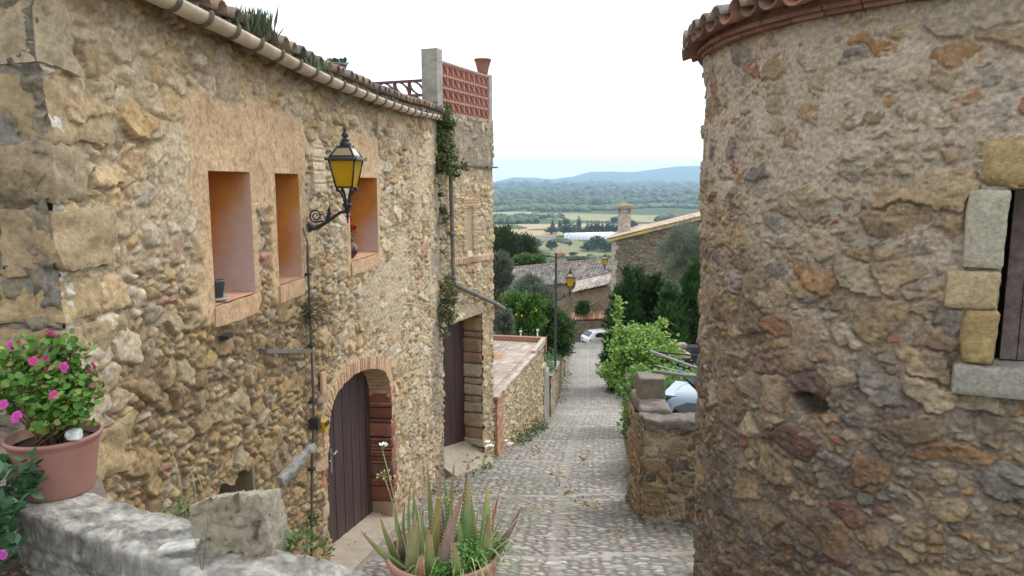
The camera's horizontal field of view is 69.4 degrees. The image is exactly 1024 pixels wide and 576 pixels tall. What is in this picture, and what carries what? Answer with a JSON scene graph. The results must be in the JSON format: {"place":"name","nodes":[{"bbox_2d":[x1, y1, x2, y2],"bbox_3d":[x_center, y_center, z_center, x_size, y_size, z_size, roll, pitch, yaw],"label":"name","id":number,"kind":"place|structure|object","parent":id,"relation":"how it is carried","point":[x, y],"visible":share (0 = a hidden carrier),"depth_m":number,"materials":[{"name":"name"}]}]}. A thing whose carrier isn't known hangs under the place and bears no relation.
{"place":"outdoors","nodes":[
{"label":"outdoors","id":0,"kind":"place"},
{"bbox_2d":[0,426,107,575],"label":"planting bed","id":1,"kind":"object","parent":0,"point":[98,488],"visible":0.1,"depth_m":3.08,"materials":[{"name":"soil"}]},
{"bbox_2d":[1,559,39,575],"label":"dry leaves","id":2,"kind":"object","parent":1,"relation":"on","point":[15,573],"visible":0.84,"depth_m":2.40,"materials":[{"name":"brown plant"}]},
{"bbox_2d":[0,446,49,566],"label":"leafy creeper","id":3,"kind":"object","parent":1,"relation":"on","point":[25,486],"visible":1,"depth_m":2.30,"materials":[{"name":"green plant"}]},
{"bbox_2d":[224,0,730,181],"label":"sky","id":4,"kind":"structure","parent":0,"point":[579,87],"materials":[{"name":"white"}]},
{"bbox_2d":[493,212,531,214],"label":"field","id":5,"kind":"structure","parent":0,"point":[510,213],"depth_m":1545.20,"materials":[{"name":"soil"}]},
{"bbox_2d":[359,427,694,575],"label":"lane","id":6,"kind":"structure","parent":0,"point":[652,549],"depth_m":10.88,"materials":[{"name":"stone"}]},
{"bbox_2d":[432,481,462,499],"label":"weeds","id":7,"kind":"object","parent":6,"relation":"on","point":[434,491],"visible":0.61,"depth_m":12.10,"materials":[{"name":"green plant"}]},
{"bbox_2d":[465,454,501,477],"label":"weeds","id":8,"kind":"object","parent":6,"relation":"on","point":[489,465],"visible":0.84,"depth_m":14.42,"materials":[{"name":"green plant"}]},
{"bbox_2d":[513,416,548,444],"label":"weeds","id":9,"kind":"object","parent":6,"relation":"on","point":[531,431],"visible":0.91,"depth_m":19.85,"materials":[{"name":"green plant"}]},
{"bbox_2d":[494,224,583,235],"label":"field","id":10,"kind":"structure","parent":0,"point":[538,232],"depth_m":952.10,"materials":[{"name":"soil"}]},
{"bbox_2d":[544,226,558,233],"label":"broad tree","id":11,"kind":"object","parent":10,"relation":"on","point":[553,229],"visible":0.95,"depth_m":875.85,"materials":[{"name":"green plant"}]},
{"bbox_2d":[562,218,569,224],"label":"broad tree","id":12,"kind":"object","parent":10,"relation":"on","point":[564,221],"visible":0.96,"depth_m":1051.38,"materials":[{"name":"green plant"}]},
{"bbox_2d":[556,223,582,233],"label":"broad tree","id":13,"kind":"object","parent":10,"relation":"on","point":[565,228],"visible":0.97,"depth_m":849.87,"materials":[{"name":"green plant"}]},
{"bbox_2d":[576,215,581,227],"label":"cypress tree","id":14,"kind":"object","parent":10,"relation":"on","point":[579,223],"visible":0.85,"depth_m":970.33,"materials":[{"name":"green plant"}]},
{"bbox_2d":[531,236,555,240],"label":"field","id":15,"kind":"structure","parent":0,"point":[544,238],"depth_m":827.60,"materials":[{"name":"soil"}]},
{"bbox_2d":[539,240,610,253],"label":"field","id":16,"kind":"structure","parent":0,"point":[573,247],"depth_m":677.31,"materials":[{"name":"plant"}]},
{"bbox_2d":[545,239,557,249],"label":"broad tree","id":17,"kind":"object","parent":16,"relation":"on","point":[550,244],"visible":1,"depth_m":669.01,"materials":[{"name":"green plant"}]},
{"bbox_2d":[578,242,595,250],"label":"broad tree","id":18,"kind":"object","parent":16,"relation":"on","point":[587,246],"visible":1,"depth_m":659.85,"materials":[{"name":"green plant"}]},
{"bbox_2d":[584,235,605,248],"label":"broad tree","id":19,"kind":"object","parent":16,"relation":"on","point":[597,240],"visible":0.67,"depth_m":673.84,"materials":[{"name":"green plant"}]},
{"bbox_2d":[597,241,611,251],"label":"broad tree","id":20,"kind":"object","parent":16,"relation":"on","point":[606,246],"visible":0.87,"depth_m":652.99,"materials":[{"name":"green plant"}]},
{"bbox_2d":[548,254,610,255],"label":"field","id":21,"kind":"structure","parent":0,"point":[579,254],"depth_m":627.92,"materials":[{"name":"plant"}]},
{"bbox_2d":[540,342,623,428],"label":"lane","id":22,"kind":"structure","parent":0,"point":[587,404],"depth_m":30.99,"materials":[{"name":"stone"}]},
{"bbox_2d":[557,369,571,402],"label":"weeds","id":23,"kind":"object","parent":22,"relation":"on","point":[564,386],"visible":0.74,"depth_m":33.06,"materials":[{"name":"green plant"}]},
{"bbox_2d":[529,213,657,221],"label":"field","id":24,"kind":"structure","parent":0,"point":[607,217],"depth_m":1315.73,"materials":[{"name":"soil"}]},
{"bbox_2d":[493,208,699,428],"bbox_3d":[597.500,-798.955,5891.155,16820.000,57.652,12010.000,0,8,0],"label":"ground","id":25,"kind":"structure","parent":0,"point":[654,211],"depth_m":1506.85,"materials":[{"name":"soil"}]},
{"bbox_2d":[15,493,369,575],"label":"parapet","id":26,"kind":"structure","parent":25,"relation":"on","point":[87,534],"depth_m":2.30,"materials":[{"name":"stone"}]},
{"bbox_2d":[0,319,104,502],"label":"potted geranium","id":27,"kind":"object","parent":26,"relation":"on","point":[52,386],"visible":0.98,"depth_m":2.48,"materials":[{"name":"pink plant"}]},
{"bbox_2d":[65,428,82,440],"bbox_3d":[-1.466,0.490,2.477,0.050,0.040,0.047,0,8,0],"label":"white stone","id":28,"kind":"object","parent":27,"relation":"in","point":[74,434],"visible":1,"depth_m":2.46,"materials":[{"name":"white stone"}]},
{"bbox_2d":[156,538,199,554],"bbox_3d":[-0.986,0.764,2.190,0.120,0.024,0.045,-3,9,-20],"label":"flat stone","id":29,"kind":"object","parent":26,"relation":"on","point":[188,544],"visible":0.98,"depth_m":2.18,"materials":[{"name":"white stone"}]},
{"bbox_2d":[159,496,198,518],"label":"weed","id":30,"kind":"object","parent":26,"relation":"on","point":[177,508],"visible":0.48,"depth_m":2.52,"materials":[{"name":"green plant"}]},
{"bbox_2d":[170,446,205,516],"bbox_3d":[-1.114,0.667,2.537,0.184,0.252,0.055,5,9,29],"label":"wild lettuce","id":31,"kind":"object","parent":26,"relation":"on","point":[175,461],"visible":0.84,"depth_m":2.53,"materials":[{"name":"green plant"}]},
{"bbox_2d":[188,470,213,569],"bbox_3d":[-0.870,0.664,2.093,0.076,0.321,0.034,0,8,3],"label":"thin weed","id":32,"kind":"object","parent":26,"relation":"on","point":[191,518],"visible":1,"depth_m":2.09,"materials":[{"name":"green plant"}]},
{"bbox_2d":[189,488,291,557],"bbox_3d":[-0.838,0.722,2.303,0.248,0.254,0.204,0,8,0],"label":"boulder","id":33,"kind":"object","parent":26,"relation":"on","point":[251,523],"visible":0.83,"depth_m":2.21,"materials":[{"name":"stone"}]},
{"bbox_2d":[282,525,336,558],"bbox_3d":[-0.647,0.783,2.310,0.216,0.084,0.120,4,9,23],"label":"weed","id":34,"kind":"object","parent":26,"relation":"on","point":[290,542],"visible":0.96,"depth_m":2.31,"materials":[{"name":"green plant"}]},
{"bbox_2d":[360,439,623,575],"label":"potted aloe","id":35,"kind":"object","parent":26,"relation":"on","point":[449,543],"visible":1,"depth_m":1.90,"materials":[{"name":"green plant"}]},
{"bbox_2d":[0,0,445,570],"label":"stone house","id":36,"kind":"structure","parent":25,"relation":"on","point":[164,164],"depth_m":5.42,"materials":[{"name":"stone"}]},
{"bbox_2d":[214,279,228,300],"bbox_3d":[-2.168,0.014,5.423,0.176,0.148,0.176,0,8,0],"label":"grey flowerpot","id":37,"kind":"object","parent":36,"relation":"in","point":[219,284],"visible":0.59,"depth_m":5.39,"materials":[{"name":"ceramic"}]},
{"bbox_2d":[208,171,258,326],"bbox_3d":[-2.348,-0.310,5.562,0.584,1.121,0.679,1,8,6],"label":"window","id":38,"kind":"structure","parent":36,"relation":"in","point":[229,191],"depth_m":5.84,"materials":[{"name":"paint"}]},
{"bbox_2d":[220,2,285,40],"bbox_3d":[-1.932,-1.976,5.505,0.463,0.302,0.608,5,10,33],"label":"roof weed","id":39,"kind":"object","parent":36,"relation":"on","point":[259,25],"visible":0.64,"depth_m":5.43,"materials":[{"name":"green plant"}]},
{"bbox_2d":[193,0,366,88],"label":"roof weed","id":40,"kind":"object","parent":36,"relation":"on","point":[273,45],"visible":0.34,"depth_m":5.92,"materials":[{"name":"green plant"}]},
{"bbox_2d":[275,173,304,302],"bbox_3d":[-2.241,-0.452,6.574,0.628,1.112,0.589,0,8,0],"label":"window","id":41,"kind":"structure","parent":36,"relation":"in","point":[292,283],"depth_m":6.79,"materials":[{"name":"paint"}]},
{"bbox_2d":[303,227,320,555],"bbox_3d":[-1.914,1.004,7.005,0.100,3.149,0.278,1,8,6],"label":"electric cable","id":42,"kind":"object","parent":36,"relation":"attached to","point":[314,423],"visible":0.91,"depth_m":7.09,"materials":[{"name":"black metal"}]},
{"bbox_2d":[294,54,332,72],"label":"roof weed","id":43,"kind":"object","parent":36,"relation":"on","point":[313,62],"visible":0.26,"depth_m":6.61,"materials":[{"name":"green plant"}]},
{"bbox_2d":[307,511,320,526],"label":"fern","id":44,"kind":"object","parent":36,"relation":"attached to","point":[315,520],"visible":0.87,"depth_m":7.15,"materials":[{"name":"green plant"}]},
{"bbox_2d":[320,371,326,392],"bbox_3d":[-1.892,0.940,7.415,0.025,0.200,0.110,1,8,6],"label":"wall tile","id":45,"kind":"object","parent":36,"relation":"attached to","point":[323,385],"depth_m":7.38,"materials":[{"name":"ceramic"}]},
{"bbox_2d":[318,419,328,432],"bbox_3d":[-1.877,1.378,7.326,0.078,0.110,0.185,1,8,6],"label":"valve box","id":46,"kind":"object","parent":36,"relation":"attached to","point":[324,428],"visible":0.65,"depth_m":7.32,"materials":[{"name":"yellow plastic"}]},
{"bbox_2d":[298,282,351,350],"bbox_3d":[-1.796,0.286,6.902,0.572,0.681,0.636,0,8,0],"label":"wall broom","id":47,"kind":"object","parent":36,"relation":"attached to","point":[311,317],"depth_m":6.94,"materials":[{"name":"green plant"}]},
{"bbox_2d":[307,128,366,232],"bbox_3d":[-1.653,-0.997,6.888,0.535,0.962,0.304,1,8,6],"label":"street lamp","id":48,"kind":"object","parent":36,"relation":"attached to","point":[345,159],"visible":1,"depth_m":6.80,"materials":[{"name":"black metal"}]},
{"bbox_2d":[327,57,348,68],"bbox_3d":[-2.086,-2.563,8.861,0.262,0.391,0.260,0,8,0],"label":"roof flowerpot","id":49,"kind":"object","parent":36,"relation":"on","point":[341,62],"visible":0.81,"depth_m":8.78,"materials":[{"name":"green plant"}]},
{"bbox_2d":[327,371,372,543],"bbox_3d":[-2.064,2.392,8.992,0.123,3.350,2.800,1,8,6],"label":"door","id":50,"kind":"structure","parent":36,"relation":"in","point":[349,493],"depth_m":9.26,"materials":[{"name":"paint"}]},
{"bbox_2d":[350,216,357,257],"bbox_3d":[-1.856,-0.584,8.462,0.184,0.482,0.192,0,8,0],"label":"flower vase","id":51,"kind":"object","parent":36,"relation":"in","point":[354,249],"visible":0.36,"depth_m":8.44,"materials":[{"name":"white ceramic"}]},
{"bbox_2d":[349,178,380,275],"bbox_3d":[-2.001,-0.750,8.752,0.585,1.100,1.112,1,8,6],"label":"window","id":52,"kind":"structure","parent":36,"relation":"in","point":[364,211],"depth_m":9.24,"materials":[{"name":"paint"}]},
{"bbox_2d":[439,237,447,259],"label":"wall creeper","id":53,"kind":"object","parent":36,"relation":"attached to","point":[443,252],"depth_m":13.13,"materials":[{"name":"green plant"}]},
{"bbox_2d":[437,183,450,228],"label":"wall creeper","id":54,"kind":"object","parent":36,"relation":"attached to","point":[444,210],"depth_m":12.98,"materials":[{"name":"green plant"}]},
{"bbox_2d":[437,273,460,339],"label":"wall creeper","id":55,"kind":"object","parent":36,"relation":"attached to","point":[448,298],"depth_m":13.13,"materials":[{"name":"green plant"}]},
{"bbox_2d":[430,100,470,186],"bbox_3d":[-1.268,-2.493,12.843,0.810,1.496,0.911,5,10,32],"label":"wall creeper","id":56,"kind":"object","parent":36,"relation":"attached to","point":[445,159],"depth_m":12.71,"materials":[{"name":"green plant"}]},
{"bbox_2d":[276,48,505,477],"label":"terraced house","id":57,"kind":"structure","parent":25,"relation":"on","point":[467,346],"depth_m":14.61,"materials":[{"name":"stone"}]},
{"bbox_2d":[474,58,491,74],"bbox_3d":[-0.585,-4.420,14.793,0.356,0.300,0.356,0,8,0],"label":"terracotta urn","id":58,"kind":"object","parent":57,"relation":"on","point":[482,65],"visible":0.92,"depth_m":14.69,"materials":[{"name":"ceramic"}]},
{"bbox_2d":[492,222,525,259],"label":"pine tree","id":59,"kind":"object","parent":25,"relation":"on","point":[506,238],"visible":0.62,"depth_m":85.12,"materials":[{"name":"green plant"}]},
{"bbox_2d":[493,335,546,456],"bbox_3d":[-2.404,3.753,20.002,5.719,3.979,6.895,2,8,11],"label":"flat roofed annex","id":60,"kind":"object","parent":25,"relation":"on","point":[518,373],"visible":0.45,"depth_m":19.45,"materials":[{"name":"stone"}]},
{"bbox_2d":[511,252,547,265],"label":"leafy tree","id":61,"kind":"object","parent":25,"relation":"on","point":[524,258],"visible":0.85,"depth_m":78.92,"materials":[{"name":"green plant"}]},
{"bbox_2d":[517,231,543,254],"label":"pine tree","id":62,"kind":"object","parent":25,"relation":"on","point":[529,243],"visible":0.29,"depth_m":87.13,"materials":[{"name":"green plant"}]},
{"bbox_2d":[535,238,542,247],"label":"broad tree","id":63,"kind":"object","parent":25,"relation":"on","point":[538,241],"visible":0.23,"depth_m":685.76,"materials":[{"name":"green plant"}]},
{"bbox_2d":[543,362,549,422],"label":"garden pier","id":64,"kind":"structure","parent":25,"relation":"on","point":[546,400],"depth_m":23.21,"materials":[{"name":"stone"}]},
{"bbox_2d":[547,355,567,415],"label":"garden wall","id":65,"kind":"structure","parent":25,"relation":"on","point":[555,379],"depth_m":28.51,"materials":[{"name":"stone"}]},
{"bbox_2d":[543,345,563,374],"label":"wall plants","id":66,"kind":"object","parent":65,"relation":"on","point":[549,364],"depth_m":30.81,"materials":[{"name":"green plant"}]},
{"bbox_2d":[554,253,575,405],"bbox_3d":[2.015,1.671,28.491,0.832,6.130,0.413,1,8,4],"label":"street lamp","id":67,"kind":"object","parent":65,"relation":"on","point":[570,277],"visible":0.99,"depth_m":28.27,"materials":[{"name":"black metal"}]},
{"bbox_2d":[504,250,611,334],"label":"tiled house","id":68,"kind":"structure","parent":25,"relation":"on","point":[585,269],"depth_m":74.59,"materials":[{"name":"tile"}]},
{"bbox_2d":[568,255,590,260],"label":"field","id":69,"kind":"structure","parent":25,"relation":"on","point":[575,258],"depth_m":543.53,"materials":[{"name":"green plant"}]},
{"bbox_2d":[574,300,589,315],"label":"garden bush","id":70,"kind":"object","parent":25,"relation":"on","point":[582,307],"visible":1,"depth_m":65.07,"materials":[{"name":"green plant"}]},
{"bbox_2d":[570,310,607,340],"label":"tile capped wall","id":71,"kind":"structure","parent":25,"relation":"on","point":[589,320],"depth_m":65.21,"materials":[{"name":"stone"}]},
{"bbox_2d":[564,232,615,239],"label":"greenhouse","id":72,"kind":"object","parent":25,"relation":"on","point":[581,236],"visible":0.77,"depth_m":801.44,"materials":[{"name":"white plastic"}]},
{"bbox_2d":[493,206,687,262],"bbox_3d":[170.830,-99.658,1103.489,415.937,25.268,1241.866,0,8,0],"label":"hedgerows","id":73,"kind":"object","parent":25,"relation":"on","point":[518,218],"visible":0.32,"depth_m":1147.60,"materials":[{"name":"green plant"}]},
{"bbox_2d":[572,274,610,311],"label":"lean to house","id":74,"kind":"structure","parent":25,"relation":"on","point":[594,292],"depth_m":66.48,"materials":[{"name":"ceramic"}]},
{"bbox_2d":[492,179,702,211],"bbox_3d":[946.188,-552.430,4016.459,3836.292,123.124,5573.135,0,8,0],"label":"forest","id":75,"kind":"object","parent":25,"relation":"on","point":[603,195],"visible":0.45,"depth_m":2409.76,"materials":[{"name":"green plant"}]},
{"bbox_2d":[607,202,701,308],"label":"gabled stone house","id":76,"kind":"structure","parent":25,"relation":"on","point":[630,245],"depth_m":56.32,"materials":[{"name":"stone"}]},
{"bbox_2d":[602,254,611,271],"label":"street lamp","id":77,"kind":"object","parent":76,"relation":"attached to","point":[605,259],"visible":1,"depth_m":55.65,"materials":[{"name":"yellow glass"}]},
{"bbox_2d":[646,215,700,287],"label":"olive tree","id":78,"kind":"object","parent":25,"relation":"on","point":[688,244],"visible":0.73,"depth_m":41.78,"materials":[{"name":"green plant"}]},
{"bbox_2d":[682,0,1023,575],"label":"round stone house","id":79,"kind":"structure","parent":25,"relation":"on","point":[859,382],"depth_m":5.42,"materials":[{"name":"brown stone"}]},
{"bbox_2d":[944,137,1023,399],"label":"window","id":80,"kind":"structure","parent":79,"relation":"in","point":[993,218],"depth_m":4.95,"materials":[{"name":"stone"}]},
{"bbox_2d":[493,166,700,182],"bbox_3d":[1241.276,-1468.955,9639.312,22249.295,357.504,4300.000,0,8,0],"label":"hills","id":81,"kind":"structure","parent":0,"point":[679,173],"depth_m":9617.79,"materials":[{"name":"stone"}]},
{"bbox_2d":[568,223,645,227],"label":"field","id":82,"kind":"structure","parent":0,"point":[607,226],"depth_m":1089.26,"materials":[{"name":"soil"}]},
{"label":"garden lawn","id":83,"kind":"structure","parent":0,"visible":0},
{"bbox_2d":[493,305,514,335],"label":"olive bush","id":84,"kind":"object","parent":83,"relation":"on","point":[503,321],"visible":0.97,"depth_m":26.26,"materials":[{"name":"green plant"}]},
{"bbox_2d":[493,249,516,334],"bbox_3d":[-0.561,1.498,27.536,1.487,5.991,1.274,0,8,0],"label":"olive tree","id":85,"kind":"object","parent":83,"relation":"on","point":[503,269],"visible":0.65,"depth_m":26.98,"materials":[{"name":"green plant"}]},
{"bbox_2d":[493,287,548,336],"bbox_3d":[0.421,2.231,33.627,2.744,4.577,2.572,0,8,0],"label":"lemon tree","id":86,"kind":"object","parent":83,"relation":"on","point":[529,319],"visible":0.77,"depth_m":33.07,"materials":[{"name":"green plant"}]},
{"bbox_2d":[506,272,558,304],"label":"olive tree","id":87,"kind":"object","parent":83,"relation":"on","point":[530,282],"visible":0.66,"depth_m":40.04,"materials":[{"name":"green plant"}]},
{"bbox_2d":[532,298,577,362],"bbox_3d":[1.861,2.457,34.648,2.312,4.133,2.608,2,8,16],"label":"bush","id":88,"kind":"object","parent":83,"relation":"on","point":[566,337],"visible":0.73,"depth_m":34.02,"materials":[{"name":"green plant"}]},
{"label":"road","id":89,"kind":"structure","parent":0,"visible":0},
{"bbox_2d":[581,328,607,342],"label":"parked car","id":90,"kind":"object","parent":89,"relation":"on","point":[592,336],"visible":0.32,"depth_m":61.43,"materials":[{"name":"white paint"}]},
{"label":"yard","id":91,"kind":"structure","parent":0,"visible":0},
{"bbox_2d":[610,294,630,341],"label":"vine shoot","id":92,"kind":"object","parent":91,"relation":"on","point":[618,302],"visible":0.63,"depth_m":20.85,"materials":[{"name":"green plant"}]},
{"bbox_2d":[598,263,648,392],"bbox_3d":[4.965,2.054,32.454,2.415,6.446,2.415,4,9,25],"label":"juniper tree","id":93,"kind":"object","parent":91,"relation":"on","point":[629,295],"visible":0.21,"depth_m":32.13,"materials":[{"name":"green plant"}]},
{"bbox_2d":[596,262,658,377],"bbox_3d":[5.681,2.125,34.175,3.364,6.785,3.108,7,11,43],"label":"juniper tree","id":94,"kind":"object","parent":91,"relation":"on","point":[638,275],"visible":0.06,"depth_m":33.66,"materials":[{"name":"green plant"}]},
{"bbox_2d":[623,372,632,429],"bbox_3d":[3.308,3.352,19.867,0.608,2.210,0.434,0,8,0],"label":"gate post","id":95,"kind":"object","parent":91,"relation":"on","point":[627,375],"visible":0.05,"depth_m":19.64,"materials":[{"name":"plant"}]},
{"bbox_2d":[615,361,650,447],"bbox_3d":[2.584,2.404,14.506,1.199,2.310,2.283,0,8,0],"label":"grape vine","id":96,"kind":"object","parent":91,"relation":"on","point":[633,369],"visible":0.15,"depth_m":14.01,"materials":[{"name":"green plant"}]},
{"bbox_2d":[595,316,690,400],"bbox_3d":[3.666,2.260,20.977,2.534,3.283,3.563,0,8,0],"label":"grape vine","id":97,"kind":"object","parent":91,"relation":"on","point":[637,343],"visible":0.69,"depth_m":20.08,"materials":[{"name":"green plant"}]},
{"bbox_2d":[637,269,667,323],"bbox_3d":[6.247,2.346,33.632,3.289,6.484,3.146,0,8,0],"label":"juniper tree","id":98,"kind":"object","parent":91,"relation":"on","point":[653,284],"visible":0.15,"depth_m":32.96,"materials":[{"name":"green plant"}]},
{"bbox_2d":[644,316,676,369],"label":"vine shoot","id":99,"kind":"object","parent":91,"relation":"on","point":[660,323],"visible":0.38,"depth_m":20.89,"materials":[{"name":"green plant"}]},
{"bbox_2d":[624,372,697,522],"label":"stone pier wall","id":100,"kind":"structure","parent":91,"relation":"on","point":[661,439],"depth_m":10.38,"materials":[{"name":"brown stone"}]},
{"bbox_2d":[649,350,696,369],"bbox_3d":[2.742,1.196,11.631,0.056,0.072,1.881,-4,9,-25],"label":"metal pole","id":101,"kind":"object","parent":100,"relation":"on","point":[673,359],"visible":0.59,"depth_m":11.89,"materials":[{"name":"metal"}]},
{"bbox_2d":[656,365,691,373],"bbox_3d":[2.654,1.316,11.799,0.014,0.082,1.141,-4,9,-28],"label":"washing line","id":102,"kind":"object","parent":101,"relation":"attached to","point":[673,369],"visible":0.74,"depth_m":11.90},
{"bbox_2d":[672,363,695,389],"bbox_3d":[2.957,1.512,11.574,0.522,0.289,1.716,-6,10,-34],"label":"shade net","id":103,"kind":"object","parent":102,"relation":"hanging from","point":[690,381],"visible":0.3,"depth_m":11.90,"materials":[{"name":"teal fabric"}]},
{"bbox_2d":[655,351,697,356],"bbox_3d":[2.895,1.090,12.121,1.280,0.085,0.028,5,10,33],"label":"metal pole","id":104,"kind":"object","parent":101,"relation":"on","point":[676,353],"visible":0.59,"depth_m":12.22,"materials":[{"name":"black metal"}]},
{"bbox_2d":[651,370,696,377],"bbox_3d":[2.572,1.265,10.757,1.114,0.088,0.056,5,9,29],"label":"metal pole","id":105,"kind":"object","parent":100,"relation":"on","point":[674,373],"visible":0.59,"depth_m":10.84,"materials":[{"name":"metal"}]},
{"bbox_2d":[645,277,696,369],"bbox_3d":[6.699,2.521,31.554,2.884,5.964,2.953,0,8,0],"label":"juniper tree","id":106,"kind":"object","parent":91,"relation":"on","point":[672,309],"visible":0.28,"depth_m":31.05,"materials":[{"name":"green plant"}]},
{"bbox_2d":[652,355,696,398],"bbox_3d":[4.269,2.601,17.846,2.086,2.352,4.651,2,8,15],"label":"grape vine","id":107,"kind":"object","parent":91,"relation":"on","point":[670,380],"visible":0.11,"depth_m":16.37,"materials":[{"name":"green plant"}]},
{"bbox_2d":[668,342,690,358],"bbox_3d":[5.987,2.341,27.601,1.384,0.632,0.353,0,8,0],"label":"stone pile","id":108,"kind":"object","parent":91,"relation":"on","point":[683,344],"visible":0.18,"depth_m":27.47,"materials":[{"name":"beige stone"}]},
{"bbox_2d":[665,381,697,412],"bbox_3d":[5.097,2.873,14.040,4.640,1.663,2.220,4,9,26],"label":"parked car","id":109,"kind":"object","parent":91,"relation":"on","point":[682,396],"visible":0.06,"depth_m":14.21,"materials":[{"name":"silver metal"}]},
{"bbox_2d":[678,344,699,370],"bbox_3d":[7.578,2.831,29.193,1.907,1.232,0.672,0,8,0],"label":"tarpaulin","id":110,"kind":"object","parent":91,"relation":"on","point":[693,348],"visible":0.16,"depth_m":28.86,"materials":[{"name":"plastic"}]},
{"bbox_2d":[678,257,700,344],"bbox_3d":[7.922,1.962,32.175,2.623,6.844,3.053,0,8,0],"label":"juniper tree","id":111,"kind":"object","parent":91,"relation":"on","point":[690,281],"visible":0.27,"depth_m":31.48,"materials":[{"name":"green plant"}]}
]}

